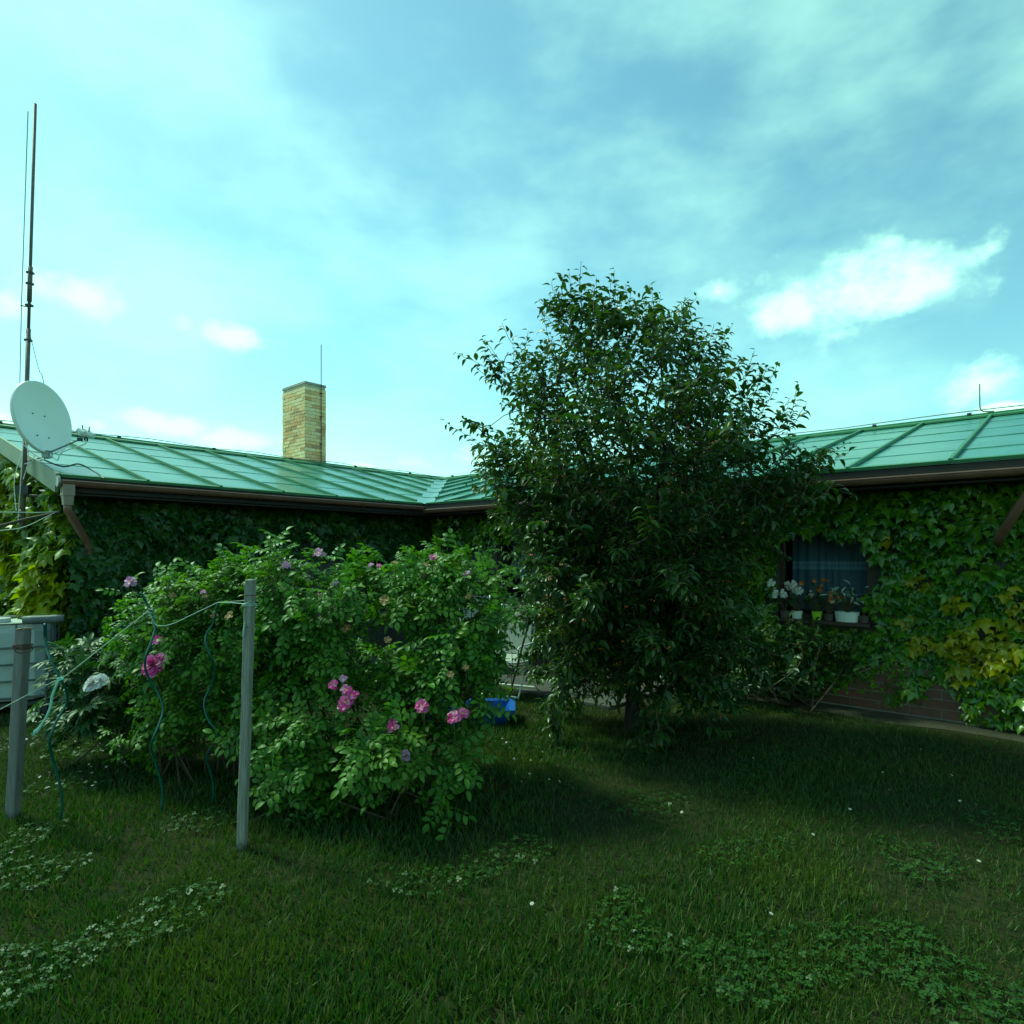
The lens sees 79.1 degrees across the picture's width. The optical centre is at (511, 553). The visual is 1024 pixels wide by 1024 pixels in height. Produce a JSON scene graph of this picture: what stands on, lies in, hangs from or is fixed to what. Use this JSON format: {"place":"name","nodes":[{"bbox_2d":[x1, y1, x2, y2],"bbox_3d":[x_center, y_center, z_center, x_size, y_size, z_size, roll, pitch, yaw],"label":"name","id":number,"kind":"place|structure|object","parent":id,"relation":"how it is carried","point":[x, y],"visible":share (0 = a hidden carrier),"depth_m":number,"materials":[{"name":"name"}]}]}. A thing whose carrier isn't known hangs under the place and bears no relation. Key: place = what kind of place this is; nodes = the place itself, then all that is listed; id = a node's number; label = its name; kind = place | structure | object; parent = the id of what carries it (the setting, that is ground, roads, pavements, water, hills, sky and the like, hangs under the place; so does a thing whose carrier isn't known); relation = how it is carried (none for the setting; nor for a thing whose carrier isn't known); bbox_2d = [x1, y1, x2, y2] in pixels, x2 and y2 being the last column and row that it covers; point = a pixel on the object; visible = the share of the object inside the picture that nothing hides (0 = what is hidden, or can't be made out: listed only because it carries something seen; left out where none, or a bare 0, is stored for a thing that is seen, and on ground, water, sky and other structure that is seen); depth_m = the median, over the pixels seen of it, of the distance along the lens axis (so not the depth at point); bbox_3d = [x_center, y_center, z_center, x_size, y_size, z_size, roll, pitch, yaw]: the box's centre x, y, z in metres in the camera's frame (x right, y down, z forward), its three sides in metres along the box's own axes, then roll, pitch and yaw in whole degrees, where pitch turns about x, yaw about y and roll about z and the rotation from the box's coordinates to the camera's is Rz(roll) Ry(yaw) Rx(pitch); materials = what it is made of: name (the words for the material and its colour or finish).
{"place":"outdoors","nodes":[
{"label":"outdoors","id":0,"kind":"place"},
{"bbox_2d":[0,660,1023,1023],"bbox_3d":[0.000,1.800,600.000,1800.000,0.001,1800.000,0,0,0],"label":"ground","id":1,"kind":"structure","parent":0,"point":[714,756],"depth_m":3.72,"materials":[{"name":"green plant"}]},
{"bbox_2d":[5,627,33,820],"bbox_3d":[-3.310,1.159,4.197,0.220,1.326,0.103,0,0,0],"label":"metal post","id":2,"kind":"object","parent":1,"relation":"on","point":[23,646],"visible":0.98,"depth_m":4.17,"materials":[{"name":"metal"}]},
{"bbox_2d":[0,615,61,712],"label":"garden storage box","id":3,"kind":"object","parent":1,"relation":"on","point":[8,625],"visible":0.41,"depth_m":6.97,"materials":[{"name":"plastic"}]},
{"bbox_2d":[22,615,64,623],"bbox_3d":[-5.271,0.743,6.980,0.380,0.098,0.098,0,0,-28],"label":"rolled tarp","id":4,"kind":"object","parent":3,"relation":"on","point":[42,619],"visible":1,"depth_m":6.95,"materials":[{"name":"grey plastic"}]},
{"bbox_2d":[43,623,68,820],"bbox_3d":[-3.030,1.181,4.113,0.204,1.440,0.114,0,0,21],"label":"spiral stake","id":5,"kind":"object","parent":1,"relation":"on","point":[57,718],"visible":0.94,"depth_m":4.12,"materials":[{"name":"green metal"}]},
{"bbox_2d":[32,676,63,735],"bbox_3d":[-3.003,0.986,4.089,0.211,0.392,0.168,0,0,0],"label":"rope","id":6,"kind":"object","parent":5,"relation":"hanging from","point":[36,730],"visible":1,"depth_m":4.01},
{"bbox_2d":[26,631,226,769],"bbox_3d":[-3.349,1.186,5.197,1.743,1.242,1.632,0,0,0],"label":"peony plant","id":7,"kind":"object","parent":1,"relation":"on","point":[93,697],"visible":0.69,"depth_m":5.09,"materials":[{"name":"green plant"}]},
{"bbox_2d":[139,592,164,812],"bbox_3d":[-2.472,1.081,4.259,0.161,1.640,0.122,0,0,0],"label":"spiral stake","id":8,"kind":"object","parent":1,"relation":"on","point":[161,702],"visible":0.91,"depth_m":4.27,"materials":[{"name":"green metal"}]},
{"bbox_2d":[95,543,294,786],"bbox_3d":[-2.463,0.862,4.999,1.749,1.891,1.170,0,0,24],"label":"rose bush","id":9,"kind":"object","parent":1,"relation":"on","point":[189,718],"visible":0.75,"depth_m":4.73,"materials":[{"name":"green plant"}]},
{"bbox_2d":[203,603,218,801],"bbox_3d":[-2.132,1.124,4.397,0.085,1.554,0.159,0,0,-45],"label":"spiral stake","id":10,"kind":"object","parent":1,"relation":"on","point":[210,686],"visible":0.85,"depth_m":4.42,"materials":[{"name":"green metal"}]},
{"bbox_2d":[236,579,256,850],"bbox_3d":[-1.620,0.988,3.779,0.107,1.665,0.070,0,0,11],"label":"wooden post","id":11,"kind":"object","parent":1,"relation":"on","point":[249,604],"visible":0.97,"depth_m":3.76,"materials":[{"name":"grey wood"}]},
{"bbox_2d":[0,600,243,709],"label":"garden string","id":12,"kind":"object","parent":11,"relation":"attached to","point":[121,632],"visible":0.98,"depth_m":4.16,"materials":[{"name":"fabric"}]},
{"bbox_2d":[203,617,519,841],"bbox_3d":[-1.018,1.191,4.380,2.148,1.438,1.456,0,0,0],"label":"rose bush","id":13,"kind":"object","parent":1,"relation":"on","point":[294,758],"visible":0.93,"depth_m":4.18,"materials":[{"name":"green plant"}]},
{"bbox_2d":[209,526,542,780],"bbox_3d":[-1.183,0.797,4.897,2.816,2.019,1.678,0,0,0],"label":"rose bush","id":14,"kind":"object","parent":1,"relation":"on","point":[429,591],"visible":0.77,"depth_m":4.57,"materials":[{"name":"green plant"}]},
{"bbox_2d":[428,698,514,726],"bbox_3d":[-0.436,1.700,6.600,1.005,0.180,0.557,0,0,-6],"label":"tub","id":15,"kind":"object","parent":1,"relation":"on","point":[509,705],"visible":0.26,"depth_m":6.55,"materials":[{"name":"blue plastic"}]},
{"bbox_2d":[0,345,1023,730],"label":"house","id":16,"kind":"structure","parent":1,"relation":"on","point":[982,447],"depth_m":9.12,"materials":[{"name":"paint"}]},
{"bbox_2d":[0,511,56,530],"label":"washing line","id":17,"kind":"object","parent":16,"relation":"attached to","point":[28,512],"visible":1,"depth_m":7.04,"materials":[{"name":"fabric"}]},
{"bbox_2d":[14,103,43,529],"bbox_3d":[-6.205,-3.050,8.132,0.284,5.501,0.468,0,0,15],"label":"antenna mast","id":18,"kind":"object","parent":16,"relation":"attached to","point":[23,489],"visible":0.92,"depth_m":7.99,"materials":[{"name":"metal"}]},
{"bbox_2d":[10,381,95,464],"bbox_3d":[-5.907,-1.683,7.910,0.880,1.080,0.800,0,0,34],"label":"satellite dish","id":19,"kind":"object","parent":18,"relation":"attached to","point":[40,416],"visible":0.98,"depth_m":8.00,"materials":[{"name":"paint"}]},
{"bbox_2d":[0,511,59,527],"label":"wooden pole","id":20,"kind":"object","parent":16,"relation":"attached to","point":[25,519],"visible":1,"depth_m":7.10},
{"bbox_2d":[0,453,79,687],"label":"wall creeper","id":21,"kind":"object","parent":16,"relation":"attached to","point":[32,557],"depth_m":7.82,"materials":[{"name":"green plant"}]},
{"bbox_2d":[196,533,290,607],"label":"window","id":22,"kind":"structure","parent":16,"relation":"in","point":[289,569],"depth_m":10.84,"materials":[{"name":"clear glass"}]},
{"bbox_2d":[63,493,430,690],"bbox_3d":[-3.472,0.534,9.928,0.567,2.714,6.146,0,0,41],"label":"wall creeper","id":23,"kind":"object","parent":16,"relation":"attached to","point":[104,562],"depth_m":8.62,"materials":[{"name":"green plant"}]},
{"bbox_2d":[345,538,398,603],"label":"window","id":24,"kind":"structure","parent":16,"relation":"in","point":[375,563],"depth_m":13.03,"materials":[{"name":"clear glass"}]},
{"bbox_2d":[498,535,581,604],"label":"window","id":25,"kind":"structure","parent":16,"relation":"in","point":[500,558],"depth_m":12.07,"materials":[{"name":"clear glass"}]},
{"bbox_2d":[423,479,1023,733],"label":"wall creeper","id":26,"kind":"object","parent":16,"relation":"attached to","point":[988,681],"depth_m":6.70,"materials":[{"name":"green plant"}]},
{"bbox_2d":[767,580,800,617],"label":"potted plant","id":27,"kind":"object","parent":16,"relation":"on","point":[783,612],"visible":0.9,"depth_m":7.74,"materials":[{"name":"white plant"}]},
{"bbox_2d":[776,580,815,618],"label":"potted plant","id":28,"kind":"object","parent":16,"relation":"on","point":[797,614],"visible":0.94,"depth_m":7.64,"materials":[{"name":"white plant"}]},
{"bbox_2d":[799,578,834,619],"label":"potted plant","id":29,"kind":"object","parent":16,"relation":"on","point":[816,613],"visible":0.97,"depth_m":7.49,"materials":[{"name":"green plant"}]},
{"bbox_2d":[775,527,872,626],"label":"window","id":30,"kind":"structure","parent":16,"relation":"in","point":[798,549],"depth_m":9.02,"materials":[{"name":"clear glass"}]},
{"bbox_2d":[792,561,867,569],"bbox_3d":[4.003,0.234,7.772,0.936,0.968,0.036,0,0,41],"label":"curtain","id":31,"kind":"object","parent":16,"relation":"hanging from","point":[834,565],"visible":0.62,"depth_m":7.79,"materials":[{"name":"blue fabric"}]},
{"bbox_2d":[814,591,847,620],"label":"potted plant","id":32,"kind":"object","parent":16,"relation":"on","point":[829,615],"visible":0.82,"depth_m":7.38,"materials":[{"name":"green plant"}]},
{"bbox_2d":[819,580,867,621],"bbox_3d":[3.968,0.553,7.248,0.582,0.490,0.596,0,0,-43],"label":"potted plant","id":33,"kind":"object","parent":16,"relation":"on","point":[846,615],"visible":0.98,"depth_m":7.25,"materials":[{"name":"green plant"}]},
{"bbox_2d":[856,586,871,622],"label":"potted plant","id":34,"kind":"object","parent":16,"relation":"on","point":[863,618],"visible":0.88,"depth_m":7.13,"materials":[{"name":"green plant"}]},
{"bbox_2d":[0,699,1023,1023],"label":"clover","id":35,"kind":"object","parent":1,"relation":"on","point":[930,989],"visible":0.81,"depth_m":2.85,"materials":[{"name":"green plant"}]},
{"bbox_2d":[355,644,673,708],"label":"patio","id":36,"kind":"structure","parent":1,"relation":"on","point":[543,690],"depth_m":8.11,"materials":[{"name":"grey concrete"}]},
{"bbox_2d":[459,595,495,650],"bbox_3d":[-0.490,1.218,9.521,0.562,1.110,0.696,0,0,-18],"label":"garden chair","id":37,"kind":"object","parent":36,"relation":"on","point":[475,610],"visible":0.02,"depth_m":9.72,"materials":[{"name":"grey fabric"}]},
{"bbox_2d":[481,603,537,698],"bbox_3d":[-0.042,1.218,7.920,0.561,1.110,0.697,0,0,24],"label":"garden chair","id":38,"kind":"object","parent":36,"relation":"on","point":[516,641],"visible":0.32,"depth_m":8.03,"materials":[{"name":"white plastic"}]},
{"bbox_2d":[508,630,526,697],"bbox_3d":[0.060,1.287,7.147,0.305,1.034,0.031,0,0,21],"label":"wooden stake","id":39,"kind":"object","parent":1,"relation":"on","point":[521,649],"visible":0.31,"depth_m":7.13,"materials":[{"name":"brown wood"}]},
{"bbox_2d":[441,261,856,755],"bbox_3d":[1.154,-0.465,6.161,3.718,4.671,3.478,0,0,-36],"label":"cherry tree","id":40,"kind":"object","parent":1,"relation":"on","point":[678,614],"visible":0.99,"depth_m":5.65,"materials":[{"name":"green plant"}]},
{"bbox_2d":[656,610,871,710],"bbox_3d":[2.942,1.277,7.562,1.443,1.233,2.472,0,0,-34],"label":"shrub","id":41,"kind":"object","parent":1,"relation":"on","point":[808,690],"visible":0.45,"depth_m":7.15,"materials":[{"name":"green plant"}]},
{"bbox_2d":[0,0,1023,476],"label":"sky","id":42,"kind":"structure","parent":0,"point":[227,192],"materials":[{"name":"blue"}]},
{"bbox_2d":[526,603,555,677],"bbox_3d":[0.332,1.185,8.855,0.959,1.151,0.952,0,0,0],"label":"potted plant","id":43,"kind":"object","parent":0,"point":[541,661],"visible":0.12,"depth_m":8.76,"materials":[{"name":"green plant"}]},
{"bbox_2d":[673,688,1023,741],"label":"path","id":44,"kind":"structure","parent":0,"point":[919,721],"depth_m":6.71,"materials":[{"name":"concrete paving"}]}
]}

